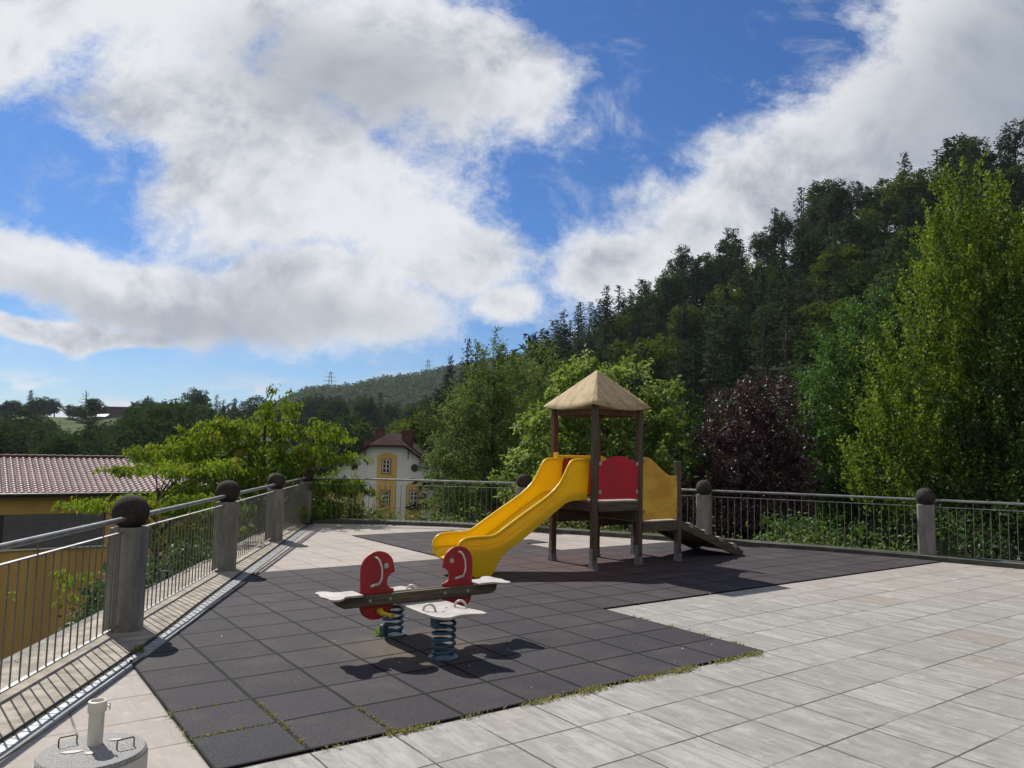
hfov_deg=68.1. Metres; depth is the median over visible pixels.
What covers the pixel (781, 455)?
purple plum tree
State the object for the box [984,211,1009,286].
spruce tree
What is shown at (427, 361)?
power pylon
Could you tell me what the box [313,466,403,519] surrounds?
flowering shrub
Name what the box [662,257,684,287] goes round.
pine tree
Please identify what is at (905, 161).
spruce tree
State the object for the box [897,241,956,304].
beech tree
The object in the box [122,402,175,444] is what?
beech tree
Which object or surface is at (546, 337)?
spruce tree
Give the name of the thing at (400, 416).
beech tree
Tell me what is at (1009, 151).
pine tree
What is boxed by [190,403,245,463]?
beech tree
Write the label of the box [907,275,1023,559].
yew tree
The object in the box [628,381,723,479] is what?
beech tree
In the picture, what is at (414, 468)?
round window
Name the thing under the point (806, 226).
pine tree
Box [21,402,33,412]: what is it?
beech tree
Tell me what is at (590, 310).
larch tree
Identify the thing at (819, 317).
lime tree
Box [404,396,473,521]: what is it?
spruce tree
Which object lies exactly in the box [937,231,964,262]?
beech tree
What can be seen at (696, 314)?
lime tree
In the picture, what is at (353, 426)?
lime tree
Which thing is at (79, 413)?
beech tree
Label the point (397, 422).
lime tree
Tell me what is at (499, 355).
spruce tree
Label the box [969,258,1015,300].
beech tree
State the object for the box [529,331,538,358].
spruce tree
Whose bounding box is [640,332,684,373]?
lime tree
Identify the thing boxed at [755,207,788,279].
spruce tree
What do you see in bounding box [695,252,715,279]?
beech tree
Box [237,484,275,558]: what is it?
railing panel
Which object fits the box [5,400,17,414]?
beech tree
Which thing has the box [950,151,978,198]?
birch tree
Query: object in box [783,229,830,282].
beech tree
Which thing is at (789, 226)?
pine tree
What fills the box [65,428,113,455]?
beech tree
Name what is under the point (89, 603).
laurel shrub
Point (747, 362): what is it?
spruce tree
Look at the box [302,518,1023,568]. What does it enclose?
kerb
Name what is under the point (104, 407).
beech tree
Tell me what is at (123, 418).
beech tree
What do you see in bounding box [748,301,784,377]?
birch tree
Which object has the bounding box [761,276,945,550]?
lime tree
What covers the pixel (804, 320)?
lime tree
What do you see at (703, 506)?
balustrade post
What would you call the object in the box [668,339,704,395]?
birch tree
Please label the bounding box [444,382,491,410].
beech tree
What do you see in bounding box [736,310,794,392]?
larch tree
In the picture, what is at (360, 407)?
beech tree
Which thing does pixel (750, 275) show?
lime tree
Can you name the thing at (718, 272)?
spruce tree
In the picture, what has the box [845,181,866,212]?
pine tree
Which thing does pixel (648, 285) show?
pine tree
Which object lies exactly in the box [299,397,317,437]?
beech tree
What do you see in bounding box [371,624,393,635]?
weed
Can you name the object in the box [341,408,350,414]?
spruce tree
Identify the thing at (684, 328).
spruce tree
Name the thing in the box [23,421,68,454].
tree
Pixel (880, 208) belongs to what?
beech tree
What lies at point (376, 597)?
spring seesaw
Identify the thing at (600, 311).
spruce tree
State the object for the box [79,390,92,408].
dead tree
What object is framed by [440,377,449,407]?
spruce tree
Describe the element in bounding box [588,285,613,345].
spruce tree
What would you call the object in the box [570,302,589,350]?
spruce tree
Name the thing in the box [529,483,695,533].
railing panel
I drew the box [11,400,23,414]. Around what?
beech tree
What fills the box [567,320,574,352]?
spruce tree
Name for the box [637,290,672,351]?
larch tree
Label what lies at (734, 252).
larch tree
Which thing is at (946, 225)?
spruce tree
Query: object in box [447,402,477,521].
spruce tree
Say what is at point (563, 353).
spruce tree
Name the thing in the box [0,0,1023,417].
sky
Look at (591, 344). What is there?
spruce tree
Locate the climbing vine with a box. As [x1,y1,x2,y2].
[3,591,19,600]
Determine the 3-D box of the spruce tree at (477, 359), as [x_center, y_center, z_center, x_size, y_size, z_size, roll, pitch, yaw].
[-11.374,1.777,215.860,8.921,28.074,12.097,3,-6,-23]
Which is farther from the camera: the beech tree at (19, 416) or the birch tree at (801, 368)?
the beech tree at (19, 416)
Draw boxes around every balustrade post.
[103,495,149,632]
[211,480,239,571]
[265,473,285,540]
[298,468,313,522]
[516,474,529,495]
[696,480,711,533]
[915,488,935,554]
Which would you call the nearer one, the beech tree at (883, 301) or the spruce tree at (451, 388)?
the beech tree at (883, 301)
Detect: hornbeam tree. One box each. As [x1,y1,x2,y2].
[827,147,1023,558]
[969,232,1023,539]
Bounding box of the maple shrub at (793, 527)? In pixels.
[755,509,917,552]
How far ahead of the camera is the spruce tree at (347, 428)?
131.53 m
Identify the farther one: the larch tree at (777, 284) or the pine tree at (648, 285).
the pine tree at (648, 285)
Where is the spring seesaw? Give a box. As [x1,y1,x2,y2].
[315,546,510,660]
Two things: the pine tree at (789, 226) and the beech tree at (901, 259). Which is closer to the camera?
the beech tree at (901, 259)
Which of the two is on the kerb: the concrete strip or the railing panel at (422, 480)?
the railing panel at (422, 480)
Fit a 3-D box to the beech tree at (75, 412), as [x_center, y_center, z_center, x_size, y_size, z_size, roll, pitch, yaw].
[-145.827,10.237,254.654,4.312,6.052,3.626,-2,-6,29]
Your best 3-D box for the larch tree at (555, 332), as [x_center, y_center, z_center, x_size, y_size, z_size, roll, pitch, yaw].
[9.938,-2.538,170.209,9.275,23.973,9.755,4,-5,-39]
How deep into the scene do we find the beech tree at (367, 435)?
137.05 m
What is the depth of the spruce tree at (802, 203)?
177.95 m
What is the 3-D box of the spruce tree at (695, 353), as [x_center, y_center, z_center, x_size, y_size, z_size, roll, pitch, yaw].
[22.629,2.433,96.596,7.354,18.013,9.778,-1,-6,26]
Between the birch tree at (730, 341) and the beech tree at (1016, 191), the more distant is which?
the beech tree at (1016, 191)
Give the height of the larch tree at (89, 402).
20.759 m
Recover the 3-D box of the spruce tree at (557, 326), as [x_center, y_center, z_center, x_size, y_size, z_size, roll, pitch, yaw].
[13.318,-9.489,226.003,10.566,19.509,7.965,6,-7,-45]
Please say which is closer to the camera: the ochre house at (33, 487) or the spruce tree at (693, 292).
the ochre house at (33, 487)
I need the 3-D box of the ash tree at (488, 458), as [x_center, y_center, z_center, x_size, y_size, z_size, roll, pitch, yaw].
[-0.484,4.922,25.666,5.564,14.079,4.133,1,-5,0]
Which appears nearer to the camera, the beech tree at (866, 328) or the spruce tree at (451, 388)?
the beech tree at (866, 328)
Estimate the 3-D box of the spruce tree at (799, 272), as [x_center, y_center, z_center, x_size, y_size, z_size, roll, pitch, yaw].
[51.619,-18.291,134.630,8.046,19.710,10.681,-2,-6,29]
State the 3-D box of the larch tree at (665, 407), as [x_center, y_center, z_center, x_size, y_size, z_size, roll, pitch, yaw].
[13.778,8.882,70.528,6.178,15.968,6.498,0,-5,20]
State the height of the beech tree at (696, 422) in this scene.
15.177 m
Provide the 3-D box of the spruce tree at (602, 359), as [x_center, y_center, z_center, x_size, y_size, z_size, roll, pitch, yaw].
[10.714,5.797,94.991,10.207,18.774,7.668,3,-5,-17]
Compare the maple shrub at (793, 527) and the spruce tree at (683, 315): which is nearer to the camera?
the maple shrub at (793, 527)
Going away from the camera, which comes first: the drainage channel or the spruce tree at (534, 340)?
the drainage channel
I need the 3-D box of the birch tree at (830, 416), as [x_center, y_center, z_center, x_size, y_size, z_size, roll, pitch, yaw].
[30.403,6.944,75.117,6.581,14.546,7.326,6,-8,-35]
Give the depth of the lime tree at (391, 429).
153.09 m
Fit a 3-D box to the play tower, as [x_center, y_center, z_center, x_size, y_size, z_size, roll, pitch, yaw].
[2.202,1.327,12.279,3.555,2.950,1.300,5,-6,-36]
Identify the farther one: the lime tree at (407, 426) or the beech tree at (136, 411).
the lime tree at (407, 426)
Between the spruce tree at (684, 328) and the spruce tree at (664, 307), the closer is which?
the spruce tree at (684, 328)
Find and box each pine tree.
[638,279,652,298]
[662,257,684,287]
[670,244,693,293]
[745,232,767,277]
[769,211,796,271]
[775,217,793,256]
[791,220,813,253]
[826,178,849,242]
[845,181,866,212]
[848,185,877,217]
[959,136,999,193]
[993,119,1023,199]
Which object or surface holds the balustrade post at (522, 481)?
on the kerb
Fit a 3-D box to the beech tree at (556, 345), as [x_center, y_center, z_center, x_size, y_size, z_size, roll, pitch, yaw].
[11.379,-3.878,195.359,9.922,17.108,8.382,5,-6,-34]
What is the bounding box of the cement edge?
[0,524,314,760]
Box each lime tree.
[331,421,374,465]
[385,418,409,433]
[385,423,408,434]
[392,404,482,496]
[397,419,423,432]
[407,409,428,426]
[595,311,645,353]
[601,338,632,367]
[613,336,691,403]
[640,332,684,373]
[667,302,705,349]
[698,282,747,336]
[729,260,773,305]
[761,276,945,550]
[784,301,831,351]
[803,299,863,348]
[808,242,870,303]
[839,206,892,241]
[878,169,935,228]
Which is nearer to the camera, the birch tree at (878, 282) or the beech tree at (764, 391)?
the beech tree at (764, 391)
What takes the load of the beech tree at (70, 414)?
on the ground at (67, 423)
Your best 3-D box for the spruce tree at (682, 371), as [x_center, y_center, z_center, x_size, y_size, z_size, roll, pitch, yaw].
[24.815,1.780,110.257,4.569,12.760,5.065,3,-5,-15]
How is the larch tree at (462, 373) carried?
on the ground at (67, 423)
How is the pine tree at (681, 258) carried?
on the ground at (67, 423)
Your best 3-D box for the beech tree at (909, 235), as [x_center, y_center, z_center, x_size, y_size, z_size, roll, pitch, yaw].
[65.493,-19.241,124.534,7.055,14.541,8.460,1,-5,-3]
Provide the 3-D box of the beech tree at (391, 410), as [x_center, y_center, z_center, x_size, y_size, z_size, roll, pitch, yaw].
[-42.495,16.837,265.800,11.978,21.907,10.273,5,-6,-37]
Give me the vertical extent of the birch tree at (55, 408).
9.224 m
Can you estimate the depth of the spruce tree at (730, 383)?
90.05 m
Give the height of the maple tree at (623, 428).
12.165 m
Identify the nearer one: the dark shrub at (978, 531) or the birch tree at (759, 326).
the dark shrub at (978, 531)
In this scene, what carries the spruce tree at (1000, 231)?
on the ground at (67, 423)
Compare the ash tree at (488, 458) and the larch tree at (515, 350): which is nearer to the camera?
the ash tree at (488, 458)
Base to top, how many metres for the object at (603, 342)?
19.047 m
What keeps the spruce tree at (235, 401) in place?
on the ground at (67, 423)
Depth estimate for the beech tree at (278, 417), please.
251.81 m
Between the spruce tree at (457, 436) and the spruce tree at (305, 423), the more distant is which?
the spruce tree at (305, 423)
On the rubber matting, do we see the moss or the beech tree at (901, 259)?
the moss
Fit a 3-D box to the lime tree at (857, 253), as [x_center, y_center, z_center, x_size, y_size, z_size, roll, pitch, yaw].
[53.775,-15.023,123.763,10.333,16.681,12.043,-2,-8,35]
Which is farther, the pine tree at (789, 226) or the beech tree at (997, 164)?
the pine tree at (789, 226)
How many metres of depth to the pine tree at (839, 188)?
154.72 m
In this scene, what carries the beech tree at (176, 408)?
on the ground at (67, 423)
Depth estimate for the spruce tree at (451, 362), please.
205.82 m
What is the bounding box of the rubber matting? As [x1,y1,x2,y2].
[129,530,941,767]
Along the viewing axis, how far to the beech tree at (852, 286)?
110.83 m
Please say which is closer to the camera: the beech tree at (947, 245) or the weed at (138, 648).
the weed at (138, 648)
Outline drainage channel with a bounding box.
[0,524,311,753]
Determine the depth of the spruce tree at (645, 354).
94.41 m
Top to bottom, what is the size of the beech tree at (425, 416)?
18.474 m
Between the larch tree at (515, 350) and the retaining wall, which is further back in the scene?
the larch tree at (515, 350)
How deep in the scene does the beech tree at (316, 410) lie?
267.15 m
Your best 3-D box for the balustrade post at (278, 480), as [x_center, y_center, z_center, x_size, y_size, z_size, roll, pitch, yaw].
[-4.229,2.186,13.550,0.312,1.192,0.313,2,-5,-7]
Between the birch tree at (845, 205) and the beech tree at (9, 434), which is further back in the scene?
the birch tree at (845, 205)
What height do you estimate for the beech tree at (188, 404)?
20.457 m
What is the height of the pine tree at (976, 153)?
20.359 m
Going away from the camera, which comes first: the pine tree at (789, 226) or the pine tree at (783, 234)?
the pine tree at (789, 226)
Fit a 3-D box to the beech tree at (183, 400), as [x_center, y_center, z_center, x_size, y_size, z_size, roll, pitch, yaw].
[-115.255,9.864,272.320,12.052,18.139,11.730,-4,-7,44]
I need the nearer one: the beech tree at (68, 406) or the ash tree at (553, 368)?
the ash tree at (553, 368)
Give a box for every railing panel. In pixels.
[0,517,126,693]
[144,495,226,611]
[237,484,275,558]
[283,477,306,531]
[313,477,516,523]
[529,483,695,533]
[711,490,915,551]
[935,499,1023,561]
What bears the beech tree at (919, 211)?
on the ground at (67, 423)
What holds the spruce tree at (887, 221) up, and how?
on the ground at (67, 423)
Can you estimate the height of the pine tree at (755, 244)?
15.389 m
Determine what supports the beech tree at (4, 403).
on the ground at (67, 423)
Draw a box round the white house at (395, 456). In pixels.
[323,428,456,520]
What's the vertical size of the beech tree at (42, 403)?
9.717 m
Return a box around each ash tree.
[418,326,567,522]
[467,333,589,498]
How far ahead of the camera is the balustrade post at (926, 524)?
12.95 m
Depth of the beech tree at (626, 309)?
180.97 m
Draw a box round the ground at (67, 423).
[1,225,1023,560]
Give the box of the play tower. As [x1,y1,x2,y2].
[544,370,742,569]
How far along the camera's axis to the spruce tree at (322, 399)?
244.74 m
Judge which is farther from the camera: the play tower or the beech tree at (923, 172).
the beech tree at (923, 172)
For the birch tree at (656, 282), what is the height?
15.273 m
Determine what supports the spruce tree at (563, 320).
on the ground at (67, 423)
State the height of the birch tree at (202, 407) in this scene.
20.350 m
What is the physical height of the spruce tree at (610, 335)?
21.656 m
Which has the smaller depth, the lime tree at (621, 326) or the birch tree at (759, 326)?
the birch tree at (759, 326)
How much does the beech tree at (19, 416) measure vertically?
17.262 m
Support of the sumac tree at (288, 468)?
on the ground at (67, 423)
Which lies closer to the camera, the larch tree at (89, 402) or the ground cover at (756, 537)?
the ground cover at (756, 537)
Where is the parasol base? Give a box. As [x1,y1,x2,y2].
[32,698,147,767]
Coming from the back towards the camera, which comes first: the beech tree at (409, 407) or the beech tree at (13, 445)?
the beech tree at (409, 407)
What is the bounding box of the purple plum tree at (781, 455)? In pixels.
[672,365,827,542]
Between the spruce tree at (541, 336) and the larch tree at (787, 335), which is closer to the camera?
the larch tree at (787, 335)
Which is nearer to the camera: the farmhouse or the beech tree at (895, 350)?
the beech tree at (895, 350)
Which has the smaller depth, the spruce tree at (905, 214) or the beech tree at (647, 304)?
the spruce tree at (905, 214)
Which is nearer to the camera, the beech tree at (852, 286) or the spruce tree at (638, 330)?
the beech tree at (852, 286)
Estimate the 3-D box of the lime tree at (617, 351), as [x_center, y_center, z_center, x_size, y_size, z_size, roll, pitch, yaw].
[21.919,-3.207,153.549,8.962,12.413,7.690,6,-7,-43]
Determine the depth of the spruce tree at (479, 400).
121.20 m
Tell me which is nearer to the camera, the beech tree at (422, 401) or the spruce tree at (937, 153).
the spruce tree at (937, 153)
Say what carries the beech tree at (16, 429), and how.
on the ground at (67, 423)
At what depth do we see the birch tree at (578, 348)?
170.03 m
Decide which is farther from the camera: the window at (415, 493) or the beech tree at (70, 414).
the beech tree at (70, 414)
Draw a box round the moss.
[165,614,763,751]
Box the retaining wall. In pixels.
[2,530,264,666]
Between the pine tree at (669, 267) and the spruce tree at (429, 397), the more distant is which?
the spruce tree at (429, 397)
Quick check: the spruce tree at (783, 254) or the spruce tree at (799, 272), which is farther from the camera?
the spruce tree at (783, 254)
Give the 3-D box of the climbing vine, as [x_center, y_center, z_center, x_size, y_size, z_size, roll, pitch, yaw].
[-4.145,5.820,5.242,0.601,8.466,0.928,-2,-6,31]
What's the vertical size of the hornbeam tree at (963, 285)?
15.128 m
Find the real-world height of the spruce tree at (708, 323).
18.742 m
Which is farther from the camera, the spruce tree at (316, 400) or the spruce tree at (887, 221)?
the spruce tree at (316, 400)
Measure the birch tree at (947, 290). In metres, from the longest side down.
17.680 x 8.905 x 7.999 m
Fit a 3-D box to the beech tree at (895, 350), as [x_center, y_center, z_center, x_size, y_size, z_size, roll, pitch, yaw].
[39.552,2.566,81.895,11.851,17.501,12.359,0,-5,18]
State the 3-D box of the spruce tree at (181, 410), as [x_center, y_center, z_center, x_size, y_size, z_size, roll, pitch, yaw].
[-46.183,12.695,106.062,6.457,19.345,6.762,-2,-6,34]
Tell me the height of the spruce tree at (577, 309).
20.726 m
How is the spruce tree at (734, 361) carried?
on the ground at (67, 423)
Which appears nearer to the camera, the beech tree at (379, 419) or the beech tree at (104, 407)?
the beech tree at (379, 419)
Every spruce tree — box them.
[26,391,31,405]
[174,406,190,440]
[213,395,221,415]
[219,399,225,415]
[230,398,238,416]
[275,401,287,442]
[291,401,303,445]
[296,410,308,443]
[305,409,327,494]
[310,393,318,426]
[312,393,323,424]
[314,396,326,427]
[330,415,355,466]
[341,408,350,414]
[366,397,378,427]
[376,392,384,422]
[382,403,392,426]
[391,405,399,423]
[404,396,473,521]
[425,396,431,409]
[431,389,442,404]
[438,387,447,399]
[440,366,460,399]
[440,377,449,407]
[441,384,457,408]
[446,355,457,387]
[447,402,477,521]
[456,338,474,396]
[466,354,516,504]
[470,342,481,373]
[473,376,489,414]
[478,333,546,512]
[505,342,588,526]
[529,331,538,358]
[535,330,563,400]
[537,328,544,343]
[553,320,561,339]
[554,326,576,387]
[556,309,572,356]
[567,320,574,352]
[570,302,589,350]
[571,305,583,352]
[579,299,605,362]
[584,336,596,373]
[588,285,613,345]
[595,296,625,368]
[597,356,616,440]
[601,285,626,357]
[619,303,648,361]
[629,345,655,432]
[645,278,674,345]
[670,355,696,412]
[672,311,690,351]
[673,301,696,350]
[673,333,713,432]
[676,255,707,323]
[679,259,706,337]
[691,286,723,380]
[702,251,713,294]
[706,228,738,297]
[707,362,735,440]
[711,254,730,318]
[712,278,744,360]
[712,303,757,376]
[714,349,746,417]
[716,373,736,414]
[725,325,757,393]
[731,256,751,326]
[741,264,774,356]
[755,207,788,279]
[775,243,794,298]
[779,227,821,319]
[786,187,812,259]
[813,225,832,301]
[818,201,870,300]
[875,204,896,256]
[886,185,923,250]
[893,152,913,221]
[927,149,942,207]
[930,137,960,215]
[937,196,957,236]
[938,201,954,255]
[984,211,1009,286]
[987,164,1013,229]
[990,205,1009,255]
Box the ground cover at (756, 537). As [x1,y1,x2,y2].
[390,496,917,551]
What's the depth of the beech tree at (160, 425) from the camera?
119.02 m
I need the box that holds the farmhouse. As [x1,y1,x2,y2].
[93,406,129,418]
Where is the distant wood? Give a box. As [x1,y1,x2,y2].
[268,355,527,434]
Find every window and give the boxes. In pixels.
[350,463,357,469]
[380,490,389,504]
[381,459,390,473]
[409,490,418,505]
[411,464,418,471]
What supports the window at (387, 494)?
in the white house at (395, 456)
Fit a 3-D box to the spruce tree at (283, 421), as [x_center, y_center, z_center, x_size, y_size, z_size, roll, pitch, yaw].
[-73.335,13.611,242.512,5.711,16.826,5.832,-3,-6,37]
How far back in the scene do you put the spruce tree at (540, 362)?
71.86 m
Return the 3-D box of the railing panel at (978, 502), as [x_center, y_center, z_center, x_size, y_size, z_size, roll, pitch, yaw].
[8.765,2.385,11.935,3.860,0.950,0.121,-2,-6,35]
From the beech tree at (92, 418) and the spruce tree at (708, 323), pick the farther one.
the beech tree at (92, 418)
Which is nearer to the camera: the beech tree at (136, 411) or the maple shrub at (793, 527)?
the maple shrub at (793, 527)
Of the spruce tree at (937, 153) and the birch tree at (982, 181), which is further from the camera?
the spruce tree at (937, 153)
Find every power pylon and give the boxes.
[324,372,333,398]
[421,360,430,371]
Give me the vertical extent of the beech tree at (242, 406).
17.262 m
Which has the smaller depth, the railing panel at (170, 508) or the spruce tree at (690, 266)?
the railing panel at (170, 508)
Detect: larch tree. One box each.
[68,399,105,451]
[458,371,466,396]
[506,349,524,395]
[547,320,561,367]
[578,301,595,335]
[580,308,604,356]
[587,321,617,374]
[622,278,657,345]
[624,369,659,444]
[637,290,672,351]
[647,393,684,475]
[662,350,690,417]
[718,228,752,289]
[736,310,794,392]
[752,248,803,367]
[756,274,808,385]
[797,222,859,308]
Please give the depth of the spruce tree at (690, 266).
166.00 m
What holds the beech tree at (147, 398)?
on the ground at (67, 423)
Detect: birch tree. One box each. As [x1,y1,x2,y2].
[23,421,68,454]
[44,398,63,416]
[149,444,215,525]
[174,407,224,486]
[191,404,213,420]
[552,347,575,372]
[571,329,598,367]
[650,288,672,330]
[653,274,676,297]
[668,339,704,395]
[698,300,749,402]
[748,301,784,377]
[753,226,778,266]
[766,360,846,496]
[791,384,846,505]
[796,196,832,233]
[814,190,853,243]
[832,189,851,223]
[864,265,913,321]
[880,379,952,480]
[899,311,954,382]
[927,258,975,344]
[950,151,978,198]
[950,155,989,218]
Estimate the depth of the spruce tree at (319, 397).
264.95 m
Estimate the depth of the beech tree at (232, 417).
238.71 m
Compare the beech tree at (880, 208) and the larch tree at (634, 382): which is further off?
the beech tree at (880, 208)
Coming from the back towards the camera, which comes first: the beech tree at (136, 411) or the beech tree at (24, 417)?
the beech tree at (24, 417)
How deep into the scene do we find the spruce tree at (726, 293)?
131.92 m
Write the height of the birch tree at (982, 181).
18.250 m
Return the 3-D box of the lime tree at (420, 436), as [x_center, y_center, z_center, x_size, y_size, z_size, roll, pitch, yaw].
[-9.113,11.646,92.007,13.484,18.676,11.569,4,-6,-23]
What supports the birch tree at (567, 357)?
on the ground at (67, 423)
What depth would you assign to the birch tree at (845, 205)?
163.47 m
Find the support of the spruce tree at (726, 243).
on the ground at (67, 423)
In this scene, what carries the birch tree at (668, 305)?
on the ground at (67, 423)
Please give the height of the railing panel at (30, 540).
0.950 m
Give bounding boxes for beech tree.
[0,401,14,413]
[0,407,43,437]
[0,415,20,453]
[0,418,69,454]
[0,421,32,454]
[3,407,42,428]
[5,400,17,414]
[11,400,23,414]
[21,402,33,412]
[27,398,44,415]
[27,431,87,454]
[29,399,39,414]
[35,396,53,415]
[35,399,46,416]
[42,415,58,432]
[62,404,72,417]
[65,406,76,418]
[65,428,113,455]
[71,406,79,419]
[72,405,91,421]
[74,424,111,455]
[84,398,101,414]
[84,417,98,428]
[93,398,107,417]
[99,431,124,455]
[102,408,143,441]
[103,415,162,455]
[105,406,148,438]
[105,420,116,437]
[113,403,196,465]
[120,401,148,423]
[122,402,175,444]
[122,403,189,451]
[136,396,158,406]
[138,401,152,408]
[151,399,178,407]
[155,410,223,478]
[171,402,193,407]
[171,402,204,418]
[176,386,209,404]
[185,389,213,408]
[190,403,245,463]
[219,402,232,415]
[225,407,245,421]
[236,396,259,419]
[240,395,277,438]
[269,407,293,424]
[286,409,344,475]
[298,395,319,424]
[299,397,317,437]
[308,397,325,422]
[312,411,374,473]
[321,395,348,425]
[347,397,381,432]
[348,395,380,423]
[350,401,391,428]
[380,401,403,423]
[394,408,417,426]
[398,402,428,422]
[400,403,422,419]
[413,398,430,410]
[418,419,428,444]
[419,404,432,429]
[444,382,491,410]
[543,337,563,371]
[605,366,637,437]
[617,292,644,320]
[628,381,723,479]
[631,293,671,338]
[653,272,687,313]
[673,398,778,508]
[674,255,720,309]
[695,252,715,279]
[712,234,750,290]
[726,377,786,467]
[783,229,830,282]
[784,328,846,382]
[802,178,834,229]
[817,321,862,352]
[819,258,886,324]
[820,221,865,253]
[829,304,904,356]
[832,331,931,464]
[840,213,890,272]
[861,178,901,231]
[863,245,942,314]
[874,270,950,368]
[890,225,925,254]
[894,193,942,234]
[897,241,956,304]
[909,167,943,214]
[933,132,988,187]
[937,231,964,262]
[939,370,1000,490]
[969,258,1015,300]
[978,151,1020,198]
[984,164,1023,245]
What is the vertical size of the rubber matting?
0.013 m
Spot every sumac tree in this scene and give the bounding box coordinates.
[48,456,254,609]
[117,383,376,558]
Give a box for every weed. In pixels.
[129,642,145,653]
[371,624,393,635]
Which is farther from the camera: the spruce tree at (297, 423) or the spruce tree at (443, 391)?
the spruce tree at (297, 423)
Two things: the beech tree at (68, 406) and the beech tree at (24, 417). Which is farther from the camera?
the beech tree at (68, 406)
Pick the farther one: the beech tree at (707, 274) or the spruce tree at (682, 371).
the beech tree at (707, 274)
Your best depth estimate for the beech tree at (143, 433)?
103.82 m
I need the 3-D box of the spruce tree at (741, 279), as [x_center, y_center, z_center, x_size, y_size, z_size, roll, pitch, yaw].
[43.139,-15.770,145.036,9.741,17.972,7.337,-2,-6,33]
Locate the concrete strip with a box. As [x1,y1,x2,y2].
[0,521,306,740]
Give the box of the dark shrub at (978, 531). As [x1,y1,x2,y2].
[883,491,1023,560]
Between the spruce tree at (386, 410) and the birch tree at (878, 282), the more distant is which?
the spruce tree at (386, 410)
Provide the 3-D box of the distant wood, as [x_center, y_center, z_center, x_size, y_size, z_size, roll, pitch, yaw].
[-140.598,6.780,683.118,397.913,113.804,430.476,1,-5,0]
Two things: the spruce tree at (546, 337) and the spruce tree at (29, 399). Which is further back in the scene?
the spruce tree at (29, 399)
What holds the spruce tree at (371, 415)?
on the ground at (67, 423)
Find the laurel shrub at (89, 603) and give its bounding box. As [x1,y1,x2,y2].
[57,534,212,630]
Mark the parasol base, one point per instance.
(96, 746)
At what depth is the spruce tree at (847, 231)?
129.44 m
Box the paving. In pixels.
[0,523,1023,767]
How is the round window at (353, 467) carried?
in the white house at (395, 456)
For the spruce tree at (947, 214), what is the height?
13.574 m
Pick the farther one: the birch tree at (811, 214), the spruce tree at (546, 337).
the birch tree at (811, 214)
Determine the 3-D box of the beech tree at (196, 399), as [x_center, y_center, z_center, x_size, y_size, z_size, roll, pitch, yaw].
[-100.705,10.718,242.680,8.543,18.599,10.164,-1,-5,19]
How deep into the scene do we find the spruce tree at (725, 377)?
84.37 m
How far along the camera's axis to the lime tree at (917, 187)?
147.93 m
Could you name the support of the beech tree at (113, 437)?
on the ground at (67, 423)
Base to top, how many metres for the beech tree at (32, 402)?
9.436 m
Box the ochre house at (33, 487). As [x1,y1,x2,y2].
[0,454,205,659]
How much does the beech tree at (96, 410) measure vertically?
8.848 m
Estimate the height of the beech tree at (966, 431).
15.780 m
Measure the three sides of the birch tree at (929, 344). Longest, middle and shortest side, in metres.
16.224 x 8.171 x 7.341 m
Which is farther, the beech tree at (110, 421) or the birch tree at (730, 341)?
the beech tree at (110, 421)
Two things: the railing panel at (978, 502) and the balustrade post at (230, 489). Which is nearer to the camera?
the balustrade post at (230, 489)
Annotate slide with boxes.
[432,452,590,577]
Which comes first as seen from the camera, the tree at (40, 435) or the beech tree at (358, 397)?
the tree at (40, 435)
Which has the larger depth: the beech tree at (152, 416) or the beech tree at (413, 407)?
the beech tree at (413, 407)
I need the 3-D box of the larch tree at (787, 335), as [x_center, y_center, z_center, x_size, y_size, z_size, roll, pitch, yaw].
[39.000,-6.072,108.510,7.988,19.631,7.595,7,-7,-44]
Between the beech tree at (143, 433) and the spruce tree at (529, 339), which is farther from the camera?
the beech tree at (143, 433)
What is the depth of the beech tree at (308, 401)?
278.43 m
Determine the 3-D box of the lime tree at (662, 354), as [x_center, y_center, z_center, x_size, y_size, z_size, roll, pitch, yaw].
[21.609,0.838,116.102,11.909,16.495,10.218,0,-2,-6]
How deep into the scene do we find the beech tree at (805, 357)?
89.35 m
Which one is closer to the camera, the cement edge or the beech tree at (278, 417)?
the cement edge
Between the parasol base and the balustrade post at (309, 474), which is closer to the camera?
the parasol base
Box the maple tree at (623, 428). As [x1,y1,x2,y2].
[482,344,722,533]
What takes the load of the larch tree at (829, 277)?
on the ground at (67, 423)
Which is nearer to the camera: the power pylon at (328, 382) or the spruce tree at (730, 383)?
the spruce tree at (730, 383)
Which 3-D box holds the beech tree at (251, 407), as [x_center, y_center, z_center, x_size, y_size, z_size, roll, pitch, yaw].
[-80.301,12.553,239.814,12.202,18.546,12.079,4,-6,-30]
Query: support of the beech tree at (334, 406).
on the ground at (67, 423)
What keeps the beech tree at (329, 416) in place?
on the ground at (67, 423)
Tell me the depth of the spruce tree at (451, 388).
117.22 m
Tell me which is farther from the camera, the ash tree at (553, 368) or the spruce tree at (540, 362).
the spruce tree at (540, 362)
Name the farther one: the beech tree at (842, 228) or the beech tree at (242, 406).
the beech tree at (242, 406)
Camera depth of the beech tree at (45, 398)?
295.78 m
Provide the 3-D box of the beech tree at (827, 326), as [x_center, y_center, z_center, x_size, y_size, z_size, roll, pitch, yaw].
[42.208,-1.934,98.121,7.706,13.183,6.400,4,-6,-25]

